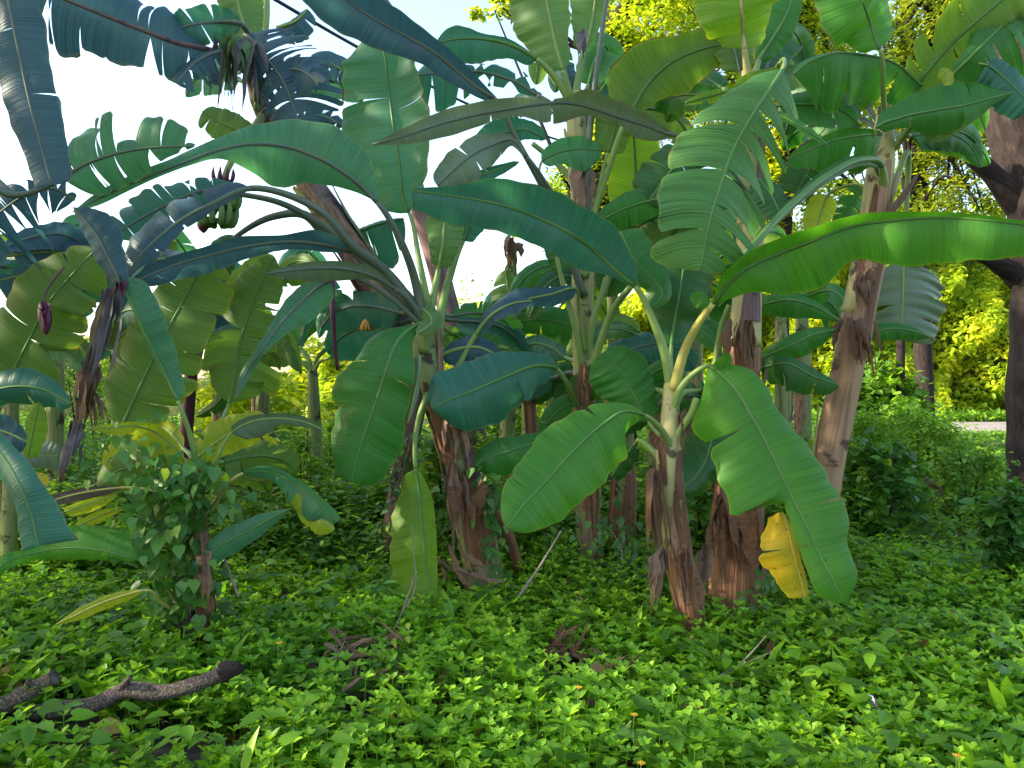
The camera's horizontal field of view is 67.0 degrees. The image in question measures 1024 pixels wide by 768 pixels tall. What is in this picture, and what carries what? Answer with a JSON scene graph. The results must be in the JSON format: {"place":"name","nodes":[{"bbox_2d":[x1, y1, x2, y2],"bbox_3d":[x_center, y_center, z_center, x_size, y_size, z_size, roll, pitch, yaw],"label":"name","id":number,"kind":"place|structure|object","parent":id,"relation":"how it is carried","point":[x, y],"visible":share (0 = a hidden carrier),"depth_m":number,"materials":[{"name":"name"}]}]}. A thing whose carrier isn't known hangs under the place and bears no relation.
{"place":"outdoors","nodes":[
{"label":"outdoors","id":0,"kind":"place"},
{"bbox_2d":[273,0,557,139],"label":"overhead cable","id":1,"kind":"object","parent":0,"point":[288,7],"visible":0.26,"depth_m":9.88,"materials":[{"name":"black"}]},
{"bbox_2d":[0,0,1006,377],"label":"sky","id":2,"kind":"structure","parent":0,"point":[88,86],"materials":[{"name":"white"}]},
{"bbox_2d":[0,417,1023,767],"bbox_3d":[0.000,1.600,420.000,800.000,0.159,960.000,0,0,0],"label":"ground","id":3,"kind":"structure","parent":0,"point":[192,753],"depth_m":3.69,"materials":[{"name":"soil"}]},
{"bbox_2d":[0,422,85,503],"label":"bush","id":4,"kind":"object","parent":3,"relation":"on","point":[73,462],"visible":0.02,"depth_m":8.07,"materials":[{"name":"green plant"}]},
{"bbox_2d":[0,333,88,579],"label":"banana plant","id":5,"kind":"object","parent":3,"relation":"on","point":[9,523],"visible":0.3,"depth_m":5.55,"materials":[{"name":"green plant"}]},
{"bbox_2d":[18,506,103,573],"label":"bush","id":6,"kind":"object","parent":3,"relation":"on","point":[69,519],"visible":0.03,"depth_m":6.10,"materials":[{"name":"green plant"}]},
{"bbox_2d":[0,234,127,507],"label":"banana plant","id":7,"kind":"object","parent":3,"relation":"on","point":[56,425],"visible":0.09,"depth_m":7.44,"materials":[{"name":"green plant"}]},
{"bbox_2d":[19,338,110,456],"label":"bush","id":8,"kind":"object","parent":3,"relation":"on","point":[100,390],"visible":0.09,"depth_m":12.79,"materials":[{"name":"green plant"}]},
{"bbox_2d":[0,0,196,551],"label":"banana plant","id":9,"kind":"object","parent":3,"relation":"on","point":[54,281],"visible":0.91,"depth_m":4.52,"materials":[{"name":"green plant"}]},
{"bbox_2d":[37,514,161,587],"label":"bush","id":10,"kind":"object","parent":3,"relation":"on","point":[109,565],"visible":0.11,"depth_m":5.76,"materials":[{"name":"green plant"}]},
{"bbox_2d":[9,660,244,722],"bbox_3d":[-1.661,1.333,3.350,1.001,0.272,0.082,0,0,0],"label":"fallen log","id":11,"kind":"object","parent":3,"relation":"on","point":[221,672],"visible":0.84,"depth_m":3.32,"materials":[{"name":"brown wood"}]},
{"bbox_2d":[63,214,195,522],"bbox_3d":[-4.100,-0.014,7.816,1.979,3.428,1.492,0,0,-16],"label":"banana plant","id":12,"kind":"object","parent":3,"relation":"on","point":[180,242],"visible":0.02,"depth_m":7.79,"materials":[{"name":"green plant"}]},
{"bbox_2d":[87,411,202,470],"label":"bush","id":13,"kind":"object","parent":3,"relation":"on","point":[102,440],"visible":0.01,"depth_m":8.88,"materials":[{"name":"green plant"}]},
{"bbox_2d":[100,491,209,526],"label":"bush","id":14,"kind":"object","parent":3,"relation":"on","point":[124,495],"visible":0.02,"depth_m":7.18,"materials":[{"name":"green plant"}]},
{"bbox_2d":[0,207,338,652],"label":"banana plant","id":15,"kind":"object","parent":3,"relation":"on","point":[158,339],"visible":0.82,"depth_m":4.59,"materials":[{"name":"green plant"}]},
{"bbox_2d":[80,410,213,576],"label":"climbing vine","id":16,"kind":"object","parent":15,"relation":"attached to","point":[123,456],"visible":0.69,"depth_m":4.23,"materials":[{"name":"green plant"}]},
{"bbox_2d":[107,449,256,640],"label":"climbing vine","id":17,"kind":"object","parent":15,"relation":"attached to","point":[186,590],"visible":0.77,"depth_m":4.29,"materials":[{"name":"green plant"}]},
{"bbox_2d":[64,331,324,409],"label":"thicket","id":18,"kind":"object","parent":3,"relation":"on","point":[312,349],"visible":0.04,"depth_m":39.59,"materials":[{"name":"green plant"}]},
{"bbox_2d":[99,264,290,458],"bbox_3d":[-2.914,0.332,6.724,1.910,2.736,1.488,0,0,0],"label":"banana plant","id":19,"kind":"object","parent":3,"relation":"on","point":[217,404],"visible":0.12,"depth_m":6.17,"materials":[{"name":"green plant"}]},
{"bbox_2d":[193,370,250,437],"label":"bush","id":20,"kind":"object","parent":3,"relation":"on","point":[233,408],"visible":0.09,"depth_m":11.41,"materials":[{"name":"green plant"}]},
{"bbox_2d":[38,0,424,569],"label":"banana plant","id":21,"kind":"object","parent":3,"relation":"on","point":[117,32],"visible":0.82,"depth_m":6.00,"materials":[{"name":"green plant"}]},
{"bbox_2d":[376,431,423,514],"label":"climbing vine","id":22,"kind":"object","parent":21,"relation":"attached to","point":[395,491],"visible":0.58,"depth_m":5.88,"materials":[{"name":"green plant"}]},
{"bbox_2d":[224,558,239,597],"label":"dry twig","id":23,"kind":"object","parent":3,"relation":"on","point":[234,587],"visible":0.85,"depth_m":4.50,"materials":[{"name":"grey wood"}]},
{"bbox_2d":[182,333,301,525],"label":"banana plant","id":24,"kind":"object","parent":3,"relation":"on","point":[290,355],"visible":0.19,"depth_m":7.18,"materials":[{"name":"green plant"}]},
{"bbox_2d":[205,425,304,498],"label":"bush","id":25,"kind":"object","parent":3,"relation":"on","point":[280,437],"visible":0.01,"depth_m":9.01,"materials":[{"name":"green plant"}]},
{"bbox_2d":[209,491,308,566],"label":"bush","id":26,"kind":"object","parent":3,"relation":"on","point":[249,506],"visible":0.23,"depth_m":6.51,"materials":[{"name":"green plant"}]},
{"bbox_2d":[231,249,342,509],"bbox_3d":[-2.743,0.014,8.505,1.781,3.371,1.296,0,0,-26],"label":"banana plant","id":27,"kind":"object","parent":3,"relation":"on","point":[260,402],"visible":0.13,"depth_m":8.73,"materials":[{"name":"green plant"}]},
{"bbox_2d":[250,427,336,535],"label":"bush","id":28,"kind":"object","parent":3,"relation":"on","point":[309,463],"visible":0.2,"depth_m":7.97,"materials":[{"name":"green plant"}]},
{"bbox_2d":[73,42,531,610],"bbox_3d":[-1.250,-0.512,5.886,2.797,4.424,2.582,0,0,0],"label":"banana plant","id":29,"kind":"object","parent":3,"relation":"on","point":[377,400],"visible":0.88,"depth_m":5.17,"materials":[{"name":"green plant"}]},
{"bbox_2d":[466,460,514,608],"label":"climbing vine","id":30,"kind":"object","parent":29,"relation":"attached to","point":[492,553],"visible":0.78,"depth_m":5.32,"materials":[{"name":"green plant"}]},
{"bbox_2d":[270,354,335,452],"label":"bush","id":31,"kind":"object","parent":3,"relation":"on","point":[295,401],"visible":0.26,"depth_m":11.85,"materials":[{"name":"green plant"}]},
{"bbox_2d":[247,315,382,483],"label":"banana plant","id":32,"kind":"object","parent":3,"relation":"on","point":[313,408],"visible":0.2,"depth_m":8.56,"materials":[{"name":"green plant"}]},
{"bbox_2d":[321,406,338,484],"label":"bush","id":33,"kind":"object","parent":3,"relation":"on","point":[329,428],"visible":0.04,"depth_m":9.84,"materials":[{"name":"green plant"}]},
{"bbox_2d":[279,476,383,551],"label":"bush","id":34,"kind":"object","parent":3,"relation":"on","point":[340,486],"visible":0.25,"depth_m":7.25,"materials":[{"name":"green plant"}]},
{"bbox_2d":[298,291,413,342],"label":"banana plant","id":35,"kind":"object","parent":3,"relation":"on","point":[308,330],"visible":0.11,"depth_m":9.89,"materials":[{"name":"green plant"}]},
{"bbox_2d":[323,613,402,671],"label":"dead fronds","id":36,"kind":"object","parent":3,"relation":"on","point":[351,649],"visible":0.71,"depth_m":4.04,"materials":[{"name":"brown plant"}]},
{"bbox_2d":[336,653,403,702],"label":"dead fronds","id":37,"kind":"object","parent":3,"relation":"on","point":[351,684],"visible":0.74,"depth_m":3.76,"materials":[{"name":"brown plant"}]},
{"bbox_2d":[333,284,426,429],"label":"bush","id":38,"kind":"object","parent":3,"relation":"on","point":[352,361],"depth_m":15.01,"materials":[{"name":"green plant"}]},
{"bbox_2d":[371,623,410,680],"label":"vine","id":39,"kind":"object","parent":3,"relation":"on","point":[393,641],"visible":0.48,"depth_m":4.05,"materials":[{"name":"green plant"}]},
{"bbox_2d":[352,458,446,545],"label":"bush","id":40,"kind":"object","parent":3,"relation":"on","point":[385,494],"visible":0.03,"depth_m":7.38,"materials":[{"name":"green plant"}]},
{"bbox_2d":[384,524,416,648],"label":"dry twig","id":41,"kind":"object","parent":3,"relation":"on","point":[404,606],"visible":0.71,"depth_m":4.50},
{"bbox_2d":[418,428,459,558],"bbox_3d":[-0.578,0.992,6.884,0.648,1.334,0.550,0,0,0],"label":"vine heap","id":42,"kind":"object","parent":3,"relation":"on","point":[428,465],"visible":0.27,"depth_m":6.83,"materials":[{"name":"green plant"}]},
{"bbox_2d":[411,184,486,452],"bbox_3d":[-0.805,-0.965,9.002,1.109,3.911,0.300,0,0,0],"label":"leaning tree","id":43,"kind":"object","parent":3,"relation":"on","point":[419,218],"visible":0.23,"depth_m":8.90,"materials":[{"name":"brown plant"}]},
{"bbox_2d":[426,262,492,432],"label":"bush","id":44,"kind":"object","parent":3,"relation":"on","point":[461,303],"visible":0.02,"depth_m":16.04,"materials":[{"name":"green plant"}]},
{"bbox_2d":[442,326,504,456],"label":"banana plant","id":45,"kind":"object","parent":3,"relation":"on","point":[447,339],"visible":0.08,"depth_m":8.58,"materials":[{"name":"green plant"}]},
{"bbox_2d":[1,179,1010,418],"bbox_3d":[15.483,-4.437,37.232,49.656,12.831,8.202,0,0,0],"label":"creeper bank","id":46,"kind":"structure","parent":3,"relation":"on","point":[958,289],"depth_m":36.33,"materials":[{"name":"yellow plant"}]},
{"bbox_2d":[471,407,543,483],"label":"bush","id":47,"kind":"object","parent":3,"relation":"on","point":[497,430],"visible":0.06,"depth_m":8.45,"materials":[{"name":"green plant"}]},
{"bbox_2d":[302,0,720,577],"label":"banana plant","id":48,"kind":"object","parent":3,"relation":"on","point":[497,388],"visible":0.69,"depth_m":5.86,"materials":[{"name":"green plant"}]},
{"bbox_2d":[0,523,1023,767],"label":"ground cover","id":49,"kind":"object","parent":3,"relation":"on","point":[954,681],"visible":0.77,"depth_m":3.80,"materials":[{"name":"green plant"}]},
{"bbox_2d":[0,669,60,715],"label":"fallen log","id":50,"kind":"object","parent":49,"relation":"on","point":[17,696],"visible":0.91,"depth_m":3.27,"materials":[{"name":"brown wood"}]},
{"bbox_2d":[437,545,508,590],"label":"dead fronds","id":51,"kind":"object","parent":49,"relation":"on","point":[463,575],"visible":0.89,"depth_m":5.26,"materials":[{"name":"brown plant"}]},
{"bbox_2d":[517,530,561,596],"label":"dry twig","id":52,"kind":"object","parent":49,"relation":"on","point":[534,574],"visible":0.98,"depth_m":5.09,"materials":[{"name":"wood"}]},
{"bbox_2d":[591,647,651,678],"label":"dead fronds","id":53,"kind":"object","parent":49,"relation":"on","point":[617,659],"visible":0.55,"depth_m":3.91,"materials":[{"name":"brown plant"}]},
{"bbox_2d":[630,712,637,742],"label":"yellow flower","id":54,"kind":"object","parent":49,"relation":"on","point":[633,714],"visible":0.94,"depth_m":2.96,"materials":[{"name":"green plant"}]},
{"bbox_2d":[718,636,770,687],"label":"dry twig","id":55,"kind":"object","parent":49,"relation":"on","point":[732,668],"visible":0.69,"depth_m":4.01,"materials":[{"name":"wood"}]},
{"bbox_2d":[869,695,877,713],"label":"dead fronds","id":56,"kind":"object","parent":49,"relation":"on","point":[876,705],"visible":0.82,"depth_m":3.41,"materials":[{"name":"grey plant"}]},
{"bbox_2d":[953,753,961,767],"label":"yellow flower","id":57,"kind":"object","parent":49,"relation":"on","point":[956,755],"visible":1,"depth_m":2.64,"materials":[{"name":"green plant"}]},
{"bbox_2d":[0,407,1023,587],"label":"undergrowth","id":58,"kind":"object","parent":3,"relation":"on","point":[368,537],"visible":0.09,"depth_m":6.76,"materials":[{"name":"green plant"}]},
{"bbox_2d":[1,505,1023,767],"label":"leaf litter","id":59,"kind":"object","parent":3,"relation":"on","point":[597,667],"visible":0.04,"depth_m":3.92,"materials":[{"name":"brown plant"}]},
{"bbox_2d":[491,235,571,489],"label":"banana plant","id":60,"kind":"object","parent":3,"relation":"on","point":[553,323],"visible":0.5,"depth_m":8.01,"materials":[{"name":"green plant"}]},
{"bbox_2d":[467,286,620,410],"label":"banana plant","id":61,"kind":"object","parent":3,"relation":"on","point":[602,314],"visible":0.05,"depth_m":9.15,"materials":[{"name":"green plant"}]},
{"bbox_2d":[516,328,572,430],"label":"bush","id":62,"kind":"object","parent":3,"relation":"on","point":[538,405],"visible":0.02,"depth_m":14.62,"materials":[{"name":"green plant"}]},
{"bbox_2d":[522,362,602,433],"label":"banana plant","id":63,"kind":"object","parent":3,"relation":"on","point":[529,420],"visible":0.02,"depth_m":7.15,"materials":[{"name":"brown plant"}]},
{"bbox_2d":[536,621,594,678],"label":"dead fronds","id":64,"kind":"object","parent":3,"relation":"on","point":[553,643],"visible":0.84,"depth_m":4.24,"materials":[{"name":"brown plant"}]},
{"bbox_2d":[527,504,608,559],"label":"bush","id":65,"kind":"object","parent":3,"relation":"on","point":[574,519],"visible":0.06,"depth_m":6.79,"materials":[{"name":"green plant"}]},
{"bbox_2d":[569,496,649,598],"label":"bush","id":66,"kind":"object","parent":3,"relation":"on","point":[600,539],"visible":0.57,"depth_m":5.71,"materials":[{"name":"green plant"}]},
{"bbox_2d":[508,259,712,500],"bbox_3d":[1.086,0.119,8.341,2.308,3.162,1.556,0,0,0],"label":"banana plant","id":67,"kind":"object","parent":3,"relation":"on","point":[539,274],"visible":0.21,"depth_m":7.79,"materials":[{"name":"green plant"}]},
{"bbox_2d":[372,0,857,627],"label":"banana plant","id":68,"kind":"object","parent":3,"relation":"on","point":[678,200],"visible":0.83,"depth_m":4.92,"materials":[{"name":"green plant"}]},
{"bbox_2d":[739,511,782,613],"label":"climbing vine","id":69,"kind":"object","parent":68,"relation":"attached to","point":[764,585],"visible":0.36,"depth_m":4.95,"materials":[{"name":"green plant"}]},
{"bbox_2d":[537,359,696,569],"bbox_3d":[1.026,0.744,6.643,1.604,1.913,0.528,0,0,3],"label":"banana plant","id":70,"kind":"object","parent":3,"relation":"on","point":[623,490],"visible":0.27,"depth_m":6.50,"materials":[{"name":"green plant"}]},
{"bbox_2d":[604,401,649,475],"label":"bush","id":71,"kind":"object","parent":3,"relation":"on","point":[640,447],"visible":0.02,"depth_m":10.20,"materials":[{"name":"green plant"}]},
{"bbox_2d":[464,0,806,251],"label":"broadleaf tree","id":72,"kind":"object","parent":3,"relation":"on","point":[623,22],"visible":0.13,"depth_m":16.82,"materials":[{"name":"yellow plant"}]},
{"bbox_2d":[564,308,724,537],"bbox_3d":[1.411,0.416,7.129,1.742,2.568,1.740,0,0,0],"label":"banana plant","id":73,"kind":"object","parent":3,"relation":"on","point":[623,326],"visible":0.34,"depth_m":7.00,"materials":[{"name":"green plant"}]},
{"bbox_2d":[636,490,695,535],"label":"bush","id":74,"kind":"object","parent":3,"relation":"on","point":[641,512],"visible":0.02,"depth_m":7.07,"materials":[{"name":"green plant"}]},
{"bbox_2d":[594,231,802,436],"bbox_3d":[1.931,-0.051,8.124,2.419,3.502,1.744,0,0,0],"label":"banana plant","id":75,"kind":"object","parent":3,"relation":"on","point":[698,346],"visible":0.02,"depth_m":7.92,"materials":[{"name":"green plant"}]},
{"bbox_2d":[686,491,713,553],"bbox_3d":[1.585,1.108,6.404,0.670,1.100,0.530,0,0,0],"label":"vine heap","id":76,"kind":"object","parent":3,"relation":"on","point":[702,507],"visible":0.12,"depth_m":6.32,"materials":[{"name":"green plant"}]},
{"bbox_2d":[411,178,1023,646],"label":"banana plant","id":77,"kind":"object","parent":3,"relation":"on","point":[567,464],"visible":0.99,"depth_m":4.47,"materials":[{"name":"green plant"}]},
{"bbox_2d":[679,209,771,455],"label":"banana plant","id":78,"kind":"object","parent":3,"relation":"on","point":[732,215],"visible":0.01,"depth_m":8.97,"materials":[{"name":"green plant"}]},
{"bbox_2d":[707,247,806,316],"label":"banana plant","id":79,"kind":"object","parent":3,"relation":"on","point":[714,283],"visible":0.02,"depth_m":9.01,"materials":[{"name":"green plant"}]},
{"bbox_2d":[709,283,844,427],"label":"banana plant","id":80,"kind":"object","parent":3,"relation":"on","point":[829,296],"visible":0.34,"depth_m":8.14,"materials":[{"name":"green plant"}]},
{"bbox_2d":[771,226,811,446],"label":"banana plant","id":81,"kind":"object","parent":3,"relation":"on","point":[802,414],"visible":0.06,"depth_m":9.52,"materials":[{"name":"green plant"}]},
{"bbox_2d":[685,0,901,428],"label":"broadleaf tree","id":82,"kind":"object","parent":3,"relation":"on","point":[808,20],"visible":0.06,"depth_m":19.67,"materials":[{"name":"yellow plant"}]},
{"bbox_2d":[764,494,850,552],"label":"bush","id":83,"kind":"object","parent":3,"relation":"on","point":[776,507],"visible":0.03,"depth_m":6.74,"materials":[{"name":"green plant"}]},
{"bbox_2d":[812,351,942,443],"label":"bush","id":84,"kind":"object","parent":3,"relation":"on","point":[886,393],"visible":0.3,"depth_m":14.85,"materials":[{"name":"green plant"}]},
{"bbox_2d":[743,0,1023,584],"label":"banana plant","id":85,"kind":"object","parent":3,"relation":"on","point":[946,103],"visible":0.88,"depth_m":5.69,"materials":[{"name":"green plant"}]},
{"bbox_2d":[844,392,924,512],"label":"bush","id":86,"kind":"object","parent":3,"relation":"on","point":[861,425],"visible":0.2,"depth_m":9.35,"materials":[{"name":"green plant"}]},
{"bbox_2d":[841,427,938,548],"bbox_3d":[3.663,1.036,7.559,1.081,1.256,0.781,0,0,0],"label":"vine heap","id":87,"kind":"object","parent":3,"relation":"on","point":[882,460],"visible":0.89,"depth_m":7.44,"materials":[{"name":"green plant"}]},
{"bbox_2d":[793,405,1005,437],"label":"roadside grass","id":88,"kind":"structure","parent":3,"relation":"on","point":[999,414],"depth_m":33.18,"materials":[{"name":"green plant"}]},
{"bbox_2d":[899,0,934,415],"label":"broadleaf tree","id":89,"kind":"object","parent":3,"relation":"on","point":[923,356],"visible":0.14,"depth_m":21.80,"materials":[{"name":"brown plant"}]},
{"bbox_2d":[897,464,955,506],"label":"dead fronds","id":90,"kind":"object","parent":3,"relation":"on","point":[935,486],"visible":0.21,"depth_m":8.39,"materials":[{"name":"brown plant"}]},
{"bbox_2d":[872,394,981,490],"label":"bush","id":91,"kind":"object","parent":3,"relation":"on","point":[925,433],"visible":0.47,"depth_m":11.28,"materials":[{"name":"green plant"}]},
{"bbox_2d":[871,0,1006,399],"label":"broadleaf tree","id":92,"kind":"object","parent":3,"relation":"on","point":[922,161],"visible":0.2,"depth_m":14.75,"materials":[{"name":"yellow plant"}]},
{"bbox_2d":[923,434,1019,529],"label":"bush","id":93,"kind":"object","parent":3,"relation":"on","point":[957,476],"visible":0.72,"depth_m":8.38,"materials":[{"name":"green plant"}]},
{"bbox_2d":[958,476,1023,593],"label":"vine heap","id":94,"kind":"object","parent":3,"relation":"on","point":[997,543],"visible":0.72,"depth_m":5.53,"materials":[{"name":"green plant"}]},
{"bbox_2d":[965,31,1023,516],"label":"tree","id":95,"kind":"object","parent":3,"relation":"on","point":[1001,175],"visible":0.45,"depth_m":8.91,"materials":[{"name":"brown plant"}]},
{"bbox_2d":[947,422,1005,433],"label":"road","id":96,"kind":"structure","parent":0,"point":[991,425],"depth_m":28.45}
]}

